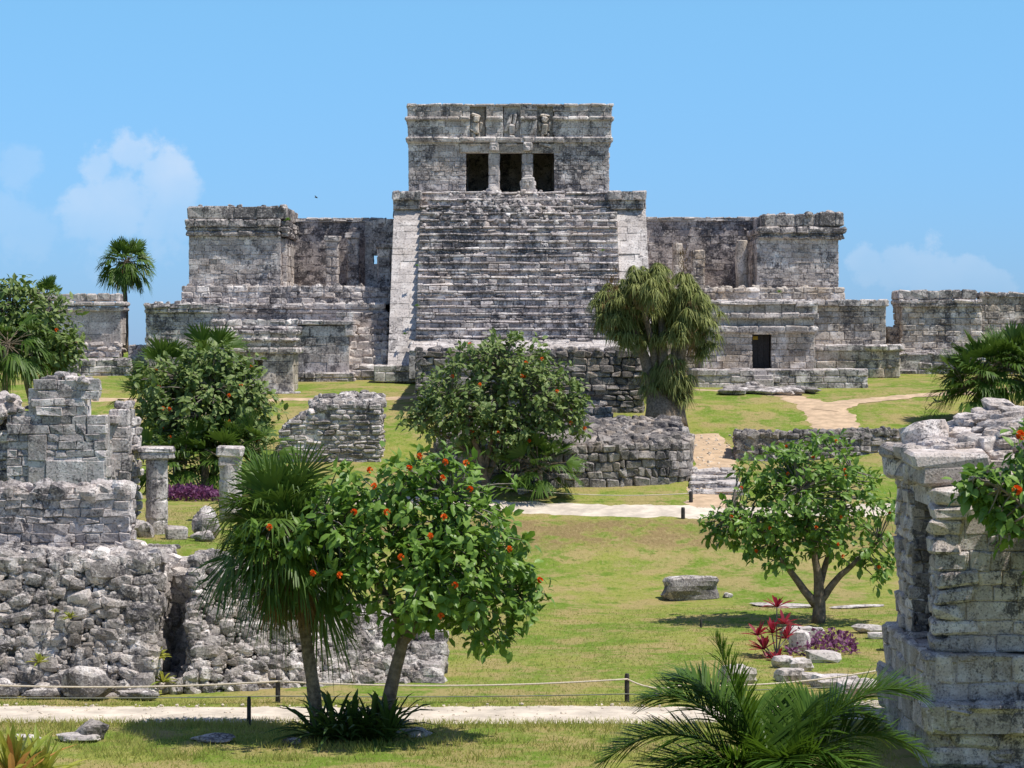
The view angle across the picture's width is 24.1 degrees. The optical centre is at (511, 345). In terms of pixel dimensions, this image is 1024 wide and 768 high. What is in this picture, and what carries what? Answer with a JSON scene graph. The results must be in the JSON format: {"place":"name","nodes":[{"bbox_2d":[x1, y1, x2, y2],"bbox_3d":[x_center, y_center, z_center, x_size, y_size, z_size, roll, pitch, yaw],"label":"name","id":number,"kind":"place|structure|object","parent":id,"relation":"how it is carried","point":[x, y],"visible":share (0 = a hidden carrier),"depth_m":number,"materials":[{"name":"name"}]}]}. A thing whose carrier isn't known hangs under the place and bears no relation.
{"place":"outdoors","nodes":[
{"label":"outdoors","id":0,"kind":"place"},
{"bbox_2d":[91,396,414,401],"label":"path","id":1,"kind":"structure","parent":0,"point":[279,399],"depth_m":89.48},
{"bbox_2d":[0,700,881,723],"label":"path","id":2,"kind":"structure","parent":0,"point":[483,713],"depth_m":42.33,"materials":[{"name":"stone"}]},
{"bbox_2d":[0,714,902,763],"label":"grass","id":3,"kind":"structure","parent":0,"point":[135,742],"depth_m":39.01,"materials":[{"name":"green plant"}]},
{"bbox_2d":[0,352,1023,767],"bbox_3d":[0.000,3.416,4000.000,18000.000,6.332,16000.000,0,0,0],"label":"ground","id":4,"kind":"structure","parent":0,"point":[600,566],"depth_m":61.17,"materials":[{"name":"green plant"}]},
{"bbox_2d":[0,677,18,698],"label":"boulder","id":5,"kind":"object","parent":4,"relation":"on","point":[6,691],"visible":0.8,"depth_m":44.10,"materials":[{"name":"stone"}]},
{"bbox_2d":[16,734,40,739],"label":"loose stone","id":6,"kind":"object","parent":4,"relation":"on","point":[30,736],"visible":0.28,"depth_m":39.58,"materials":[{"name":"stone"}]},
{"bbox_2d":[0,310,61,393],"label":"fan palm","id":7,"kind":"object","parent":4,"relation":"on","point":[8,367],"visible":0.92,"depth_m":78.11,"materials":[{"name":"green plant"}]},
{"bbox_2d":[22,688,63,698],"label":"boulder","id":8,"kind":"object","parent":4,"relation":"on","point":[48,692],"visible":0.85,"depth_m":44.06,"materials":[{"name":"stone"}]},
{"bbox_2d":[0,723,89,767],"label":"strap leaf plant","id":9,"kind":"object","parent":4,"relation":"on","point":[33,755],"visible":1,"depth_m":30.93,"materials":[{"name":"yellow plant"}]},
{"bbox_2d":[0,273,90,401],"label":"flowering tree","id":10,"kind":"object","parent":4,"relation":"on","point":[65,353],"visible":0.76,"depth_m":79.64,"materials":[{"name":"green plant"}]},
{"bbox_2d":[28,275,62,374],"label":"fan palm","id":11,"kind":"object","parent":4,"relation":"on","point":[47,283],"visible":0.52,"depth_m":83.86,"materials":[{"name":"green plant"}]},
{"bbox_2d":[0,371,153,537],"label":"ruined house","id":12,"kind":"structure","parent":4,"relation":"on","point":[57,431],"depth_m":50.01,"materials":[{"name":"grey stone"}]},
{"bbox_2d":[56,732,100,741],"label":"loose stone","id":13,"kind":"object","parent":4,"relation":"on","point":[73,736],"visible":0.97,"depth_m":39.30,"materials":[{"name":"stone"}]},
{"bbox_2d":[28,293,145,375],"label":"stone building","id":14,"kind":"structure","parent":4,"relation":"on","point":[103,322],"depth_m":102.96,"materials":[{"name":"stone"}]},
{"bbox_2d":[60,665,114,699],"bbox_3d":[-7.830,6.216,44.288,1.031,0.661,0.754,0,0,0],"label":"boulder","id":15,"kind":"object","parent":4,"relation":"on","point":[79,675],"visible":0.9,"depth_m":44.05,"materials":[{"name":"stone"}]},
{"bbox_2d":[74,719,108,739],"bbox_3d":[-6.934,6.351,39.598,0.571,0.384,0.560,0,0,-18],"label":"loose stone","id":16,"kind":"object","parent":4,"relation":"on","point":[93,726],"visible":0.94,"depth_m":39.44,"materials":[{"name":"grey stone"}]},
{"bbox_2d":[95,236,156,351],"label":"fan palm","id":17,"kind":"object","parent":4,"relation":"on","point":[123,275],"visible":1,"depth_m":105.64,"materials":[{"name":"green plant"}]},
{"bbox_2d":[114,689,158,699],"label":"boulder","id":18,"kind":"object","parent":4,"relation":"on","point":[137,693],"visible":0.84,"depth_m":44.10,"materials":[{"name":"stone"}]},
{"bbox_2d":[137,446,175,534],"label":"stone column","id":19,"kind":"structure","parent":4,"relation":"on","point":[156,501],"depth_m":51.79,"materials":[{"name":"grey stone"}]},
{"bbox_2d":[164,525,187,539],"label":"fallen stone","id":20,"kind":"object","parent":4,"relation":"on","point":[173,532],"visible":0.96,"depth_m":50.42,"materials":[{"name":"grey stone"}]},
{"bbox_2d":[106,320,256,483],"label":"fan palm","id":21,"kind":"object","parent":4,"relation":"on","point":[203,335],"visible":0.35,"depth_m":68.61,"materials":[{"name":"green plant"}]},
{"bbox_2d":[167,482,219,501],"bbox_3d":[-8.443,3.885,63.232,1.840,0.600,2.784,0,0,-8],"label":"purple ground cover","id":22,"kind":"object","parent":4,"relation":"on","point":[185,491],"visible":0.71,"depth_m":62.38,"materials":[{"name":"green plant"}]},
{"bbox_2d":[190,530,214,541],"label":"fallen stone","id":23,"kind":"object","parent":4,"relation":"on","point":[209,537],"visible":0.94,"depth_m":50.04,"materials":[{"name":"grey stone"}]},
{"bbox_2d":[191,505,220,537],"bbox_3d":[-6.513,3.753,51.001,0.627,0.736,0.539,0,0,0],"label":"fallen stone","id":24,"kind":"object","parent":4,"relation":"on","point":[199,518],"visible":0.56,"depth_m":50.87,"materials":[{"name":"grey stone"}]},
{"bbox_2d":[126,337,288,483],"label":"flowering tree","id":25,"kind":"object","parent":4,"relation":"on","point":[211,383],"visible":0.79,"depth_m":66.08,"materials":[{"name":"green plant"}]},
{"bbox_2d":[190,732,235,742],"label":"loose stone","id":26,"kind":"object","parent":4,"relation":"on","point":[218,737],"visible":0.99,"depth_m":39.27,"materials":[{"name":"grey stone"}]},
{"bbox_2d":[138,404,304,493],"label":"fan palm","id":27,"kind":"object","parent":4,"relation":"on","point":[223,436],"visible":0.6,"depth_m":65.17,"materials":[{"name":"green plant"}]},
{"bbox_2d":[0,539,449,696],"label":"rubble platform","id":28,"kind":"structure","parent":4,"relation":"on","point":[131,605],"depth_m":45.28,"materials":[{"name":"stone"}]},
{"bbox_2d":[27,653,49,666],"bbox_3d":[-8.748,5.794,44.438,0.378,0.230,0.468,0,0,20],"label":"weed","id":29,"kind":"object","parent":28,"relation":"on","point":[39,657],"visible":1,"depth_m":44.43,"materials":[{"name":"green plant"}]},
{"bbox_2d":[0,477,136,547],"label":"ruined wall","id":30,"kind":"structure","parent":28,"relation":"on","point":[49,512],"depth_m":47.01,"materials":[{"name":"grey stone"}]},
{"bbox_2d":[59,610,77,619],"bbox_3d":[-8.266,5.017,44.764,0.328,0.172,0.379,0,0,41],"label":"weed","id":31,"kind":"object","parent":28,"relation":"on","point":[69,615],"visible":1,"depth_m":44.74,"materials":[{"name":"green plant"}]},
{"bbox_2d":[152,646,170,661],"bbox_3d":[-6.577,5.761,44.998,0.696,0.284,0.567,0,0,-40],"label":"weed","id":32,"kind":"object","parent":28,"relation":"on","point":[162,655],"visible":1,"depth_m":45.01,"materials":[{"name":"green plant"}]},
{"bbox_2d":[150,671,176,685],"bbox_3d":[-6.516,6.199,44.815,0.586,0.290,0.575,0,0,0],"label":"weed","id":33,"kind":"object","parent":28,"relation":"on","point":[162,678],"visible":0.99,"depth_m":44.86,"materials":[{"name":"green plant"}]},
{"bbox_2d":[216,445,244,521],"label":"stone column","id":34,"kind":"structure","parent":4,"relation":"on","point":[226,455],"depth_m":54.77,"materials":[{"name":"grey stone"}]},
{"bbox_2d":[247,696,250,725],"bbox_3d":[-4.482,6.307,40.900,0.069,0.676,0.068,0,0,-23],"label":"rope post","id":35,"kind":"object","parent":4,"relation":"on","point":[249,707],"visible":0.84,"depth_m":40.88,"materials":[{"name":"brown wood"}]},
{"bbox_2d":[230,326,303,393],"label":"oratory","id":36,"kind":"structure","parent":4,"relation":"on","point":[281,375],"depth_m":91.60,"materials":[{"name":"stone"}]},
{"bbox_2d":[275,676,279,702],"bbox_3d":[-4.267,6.334,43.749,0.092,0.636,0.087,0,0,0],"label":"rope post","id":37,"kind":"object","parent":4,"relation":"on","point":[277,691],"visible":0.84,"depth_m":43.72,"materials":[{"name":"brown wood"}]},
{"bbox_2d":[205,312,356,381],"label":"temple","id":38,"kind":"structure","parent":4,"relation":"on","point":[325,354],"depth_m":97.99,"materials":[{"name":"stone"}]},
{"bbox_2d":[189,439,375,724],"bbox_3d":[-3.810,4.013,39.948,2.887,4.995,3.215,0,0,-33],"label":"fan palm","id":39,"kind":"object","parent":4,"relation":"on","point":[279,493],"visible":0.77,"depth_m":39.44,"materials":[{"name":"green plant"}]},
{"bbox_2d":[282,737,300,744],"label":"loose stone","id":40,"kind":"object","parent":4,"relation":"on","point":[289,740],"visible":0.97,"depth_m":39.10,"materials":[{"name":"grey stone"}]},
{"bbox_2d":[277,390,386,462],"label":"ruined wall","id":41,"kind":"structure","parent":4,"relation":"on","point":[348,425],"depth_m":79.23,"materials":[{"name":"stone"}]},
{"bbox_2d":[262,687,437,753],"bbox_3d":[-2.671,6.105,39.460,2.716,0.976,2.670,0,0,17],"label":"strap leaf plant","id":42,"kind":"object","parent":4,"relation":"on","point":[349,722],"visible":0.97,"depth_m":39.33,"materials":[{"name":"green plant"}]},
{"bbox_2d":[0,434,733,721],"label":"gravel","id":43,"kind":"structure","parent":4,"relation":"on","point":[282,707],"depth_m":42.84,"materials":[{"name":"beige gravel"}]},
{"bbox_2d":[235,440,558,738],"bbox_3d":[-1.675,4.019,39.042,4.971,4.983,3.259,0,0,-34],"label":"flowering tree","id":44,"kind":"object","parent":4,"relation":"on","point":[435,594],"visible":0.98,"depth_m":38.76,"materials":[{"name":"green plant"}]},
{"bbox_2d":[404,727,431,737],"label":"loose stone","id":45,"kind":"object","parent":4,"relation":"on","point":[424,732],"visible":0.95,"depth_m":39.87,"materials":[{"name":"stone"}]},
{"bbox_2d":[1,716,862,724],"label":"grass","id":46,"kind":"structure","parent":4,"relation":"on","point":[522,720],"depth_m":41.33,"materials":[{"name":"green plant"}]},
{"bbox_2d":[0,695,879,707],"bbox_3d":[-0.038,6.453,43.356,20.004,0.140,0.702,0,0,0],"label":"grass","id":47,"kind":"structure","parent":4,"relation":"on","point":[365,705],"depth_m":43.33,"materials":[{"name":"green plant"}]},
{"bbox_2d":[394,328,594,490],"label":"flowering tree","id":48,"kind":"object","parent":4,"relation":"on","point":[541,396],"visible":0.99,"depth_m":74.11,"materials":[{"name":"green plant"}]},
{"bbox_2d":[517,488,528,493],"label":"loose stone","id":49,"kind":"object","parent":4,"relation":"on","point":[522,492],"visible":0.82,"depth_m":74.89,"materials":[{"name":"grey stone"}]},
{"bbox_2d":[143,103,904,382],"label":"stone castle","id":50,"kind":"structure","parent":4,"relation":"on","point":[506,219],"depth_m":102.02,"materials":[{"name":"stone"}]},
{"bbox_2d":[414,345,644,418],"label":"stone platform","id":51,"kind":"structure","parent":4,"relation":"on","point":[609,375],"depth_m":86.60,"materials":[{"name":"grey stone"}]},
{"bbox_2d":[476,428,586,501],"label":"fan palm","id":52,"kind":"object","parent":4,"relation":"on","point":[545,450],"visible":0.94,"depth_m":73.82,"materials":[{"name":"green plant"}]},
{"bbox_2d":[433,413,694,487],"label":"terrace wall","id":53,"kind":"structure","parent":4,"relation":"on","point":[625,450],"depth_m":76.25,"materials":[{"name":"stone"}]},
{"bbox_2d":[625,673,628,701],"bbox_3d":[2.096,6.306,43.751,0.090,0.674,0.090,0,0,0],"label":"rope post","id":54,"kind":"object","parent":4,"relation":"on","point":[627,687],"visible":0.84,"depth_m":43.72,"materials":[{"name":"brown wood"}]},
{"bbox_2d":[0,686,834,698],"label":"rope","id":55,"kind":"object","parent":54,"relation":"attached to","point":[338,696],"visible":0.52,"depth_m":43.69,"materials":[{"name":"beige fabric"}]},
{"bbox_2d":[0,670,876,688],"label":"rope","id":56,"kind":"object","parent":54,"relation":"attached to","point":[399,685],"visible":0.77,"depth_m":43.69,"materials":[{"name":"beige fabric"}]},
{"bbox_2d":[585,247,729,427],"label":"ponytail palm","id":57,"kind":"object","parent":4,"relation":"on","point":[633,304],"visible":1,"depth_m":82.71,"materials":[{"name":"green plant"}]},
{"bbox_2d":[681,507,684,518],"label":"rope post","id":58,"kind":"object","parent":4,"relation":"on","point":[682,512],"visible":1,"depth_m":71.36,"materials":[{"name":"brown wood"}]},
{"bbox_2d":[660,575,719,600],"bbox_3d":[4.550,6.254,61.772,1.566,0.746,0.864,0,0,-21],"label":"boulder","id":59,"kind":"object","parent":4,"relation":"on","point":[686,587],"visible":0.97,"depth_m":61.41,"materials":[{"name":"stone"}]},
{"bbox_2d":[688,466,743,495],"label":"stone steps","id":60,"kind":"structure","parent":4,"relation":"on","point":[711,480],"depth_m":76.12,"materials":[{"name":"stone"}]},
{"bbox_2d":[723,592,732,597],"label":"loose stone","id":61,"kind":"object","parent":4,"relation":"on","point":[727,595],"visible":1,"depth_m":61.75,"materials":[{"name":"stone"}]},
{"bbox_2d":[718,664,756,684],"bbox_3d":[4.339,6.326,46.013,0.660,0.450,0.498,0,0,-24],"label":"garden stone","id":62,"kind":"object","parent":4,"relation":"on","point":[752,678],"visible":0.33,"depth_m":45.88,"materials":[{"name":"stone"}]},
{"bbox_2d":[590,628,941,767],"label":"feather palm","id":63,"kind":"object","parent":4,"relation":"on","point":[764,731],"visible":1,"depth_m":34.08,"materials":[{"name":"green plant"}]},
{"bbox_2d":[717,381,820,395],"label":"rocks","id":64,"kind":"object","parent":4,"relation":"on","point":[753,387],"depth_m":90.52,"materials":[{"name":"stone"}]},
{"bbox_2d":[741,595,803,660],"bbox_3d":[5.394,5.905,49.956,1.319,1.445,1.148,0,0,0],"label":"cordyline plant","id":65,"kind":"object","parent":4,"relation":"on","point":[764,642],"visible":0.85,"depth_m":49.99,"materials":[{"name":"red plant"}]},
{"bbox_2d":[686,300,867,387],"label":"temple","id":66,"kind":"structure","parent":4,"relation":"on","point":[765,343],"depth_m":96.16,"materials":[{"name":"stone"}]},
{"bbox_2d":[751,335,768,367],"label":"door","id":67,"kind":"structure","parent":66,"relation":"in","point":[760,343],"depth_m":96.71,"materials":[{"name":"brown wood"}]},
{"bbox_2d":[750,602,810,607],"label":"loose stone","id":68,"kind":"object","parent":4,"relation":"on","point":[793,605],"visible":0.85,"depth_m":59.75,"materials":[{"name":"stone"}]},
{"bbox_2d":[771,655,792,667],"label":"garden stone","id":69,"kind":"object","parent":4,"relation":"on","point":[780,661],"visible":0.79,"depth_m":48.28,"materials":[{"name":"stone"}]},
{"bbox_2d":[773,668,803,681],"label":"garden stone","id":70,"kind":"object","parent":4,"relation":"on","point":[792,673],"visible":0.74,"depth_m":46.23,"materials":[{"name":"stone"}]},
{"bbox_2d":[695,429,896,623],"bbox_3d":[6.757,4.246,56.582,4.909,4.645,3.602,0,0,0],"label":"flowering tree","id":71,"kind":"object","parent":4,"relation":"on","point":[795,480],"visible":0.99,"depth_m":56.21,"materials":[{"name":"green plant"}]},
{"bbox_2d":[788,628,810,651],"bbox_3d":[6.127,6.260,51.023,0.500,0.550,0.450,0,0,0],"label":"garden stone","id":72,"kind":"object","parent":4,"relation":"on","point":[800,637],"visible":0.81,"depth_m":50.81,"materials":[{"name":"stone"}]},
{"bbox_2d":[789,657,813,670],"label":"garden stone","id":73,"kind":"object","parent":4,"relation":"on","point":[805,664],"visible":0.76,"depth_m":47.86,"materials":[{"name":"stone"}]},
{"bbox_2d":[779,626,824,637],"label":"garden stone","id":74,"kind":"object","parent":4,"relation":"on","point":[807,628],"visible":0.34,"depth_m":53.29,"materials":[{"name":"stone"}]},
{"bbox_2d":[801,672,819,684],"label":"garden stone","id":75,"kind":"object","parent":4,"relation":"on","point":[806,675],"visible":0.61,"depth_m":45.89,"materials":[{"name":"stone"}]},
{"bbox_2d":[732,426,901,461],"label":"field wall","id":76,"kind":"structure","parent":4,"relation":"on","point":[865,442],"depth_m":79.73,"materials":[{"name":"stone"}]},
{"bbox_2d":[783,626,860,655],"bbox_3d":[6.650,6.350,51.501,1.857,0.518,2.784,0,0,0],"label":"purple ground cover","id":77,"kind":"object","parent":4,"relation":"on","point":[832,641],"visible":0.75,"depth_m":51.12,"materials":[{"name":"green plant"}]},
{"bbox_2d":[805,650,841,662],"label":"garden stone","id":78,"kind":"object","parent":4,"relation":"on","point":[821,656],"visible":0.9,"depth_m":49.18,"materials":[{"name":"stone"}]},
{"bbox_2d":[809,673,858,688],"bbox_3d":[6.176,6.395,45.593,0.947,0.300,0.509,0,0,-14],"label":"garden stone","id":79,"kind":"object","parent":4,"relation":"on","point":[822,683],"visible":0.56,"depth_m":45.45,"materials":[{"name":"grey stone"}]},
{"bbox_2d":[834,678,876,696],"bbox_3d":[6.447,6.354,44.573,0.900,0.350,0.600,0,0,0],"label":"garden stone","id":80,"kind":"object","parent":4,"relation":"on","point":[848,684],"visible":0.27,"depth_m":44.37,"materials":[{"name":"stone"}]},
{"bbox_2d":[831,604,883,608],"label":"loose stone","id":81,"kind":"object","parent":4,"relation":"on","point":[856,606],"visible":1,"depth_m":59.83,"materials":[{"name":"stone"}]},
{"bbox_2d":[851,624,881,632],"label":"garden stone","id":82,"kind":"object","parent":4,"relation":"on","point":[863,628],"visible":0.91,"depth_m":54.47,"materials":[{"name":"stone"}]},
{"bbox_2d":[867,632,882,638],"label":"garden stone","id":83,"kind":"object","parent":4,"relation":"on","point":[874,635],"visible":0.66,"depth_m":53.25,"materials":[{"name":"stone"}]},
{"bbox_2d":[876,398,1023,767],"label":"ruined house","id":84,"kind":"structure","parent":4,"relation":"on","point":[953,635],"depth_m":37.45,"materials":[{"name":"stone"}]},
{"bbox_2d":[886,289,1023,373],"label":"stone building","id":85,"kind":"structure","parent":4,"relation":"on","point":[926,328],"depth_m":102.61,"materials":[{"name":"stone"}]},
{"bbox_2d":[923,320,1023,419],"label":"fan palm","id":86,"kind":"object","parent":4,"relation":"on","point":[1002,351],"visible":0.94,"depth_m":83.94,"materials":[{"name":"green plant"}]},
{"bbox_2d":[941,418,1023,584],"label":"flowering tree","id":87,"kind":"object","parent":4,"relation":"on","point":[986,493],"visible":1,"depth_m":36.05,"materials":[{"name":"green plant"}]},
{"bbox_2d":[0,0,1023,344],"label":"sky","id":88,"kind":"structure","parent":0,"point":[904,119],"materials":[{"name":"blue"}]},
{"bbox_2d":[328,496,895,518],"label":"path","id":89,"kind":"structure","parent":0,"point":[622,510],"depth_m":72.62,"materials":[{"name":"beige concrete"}]},
{"bbox_2d":[684,433,738,508],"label":"path","id":90,"kind":"structure","parent":0,"point":[705,500],"depth_m":79.69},
{"bbox_2d":[689,491,692,502],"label":"rope post","id":91,"kind":"object","parent":90,"relation":"on","point":[690,496],"visible":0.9,"depth_m":73.55,"materials":[{"name":"brown wood"}]},
{"bbox_2d":[496,486,688,495],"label":"rope","id":92,"kind":"object","parent":91,"relation":"attached to","point":[602,495],"visible":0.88,"depth_m":73.76,"materials":[{"name":"beige fabric"}]},
{"bbox_2d":[696,389,859,428],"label":"path","id":93,"kind":"structure","parent":0,"point":[824,419],"depth_m":86.24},
{"bbox_2d":[810,391,1008,411],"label":"path","id":94,"kind":"structure","parent":0,"point":[839,405],"depth_m":88.73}
]}

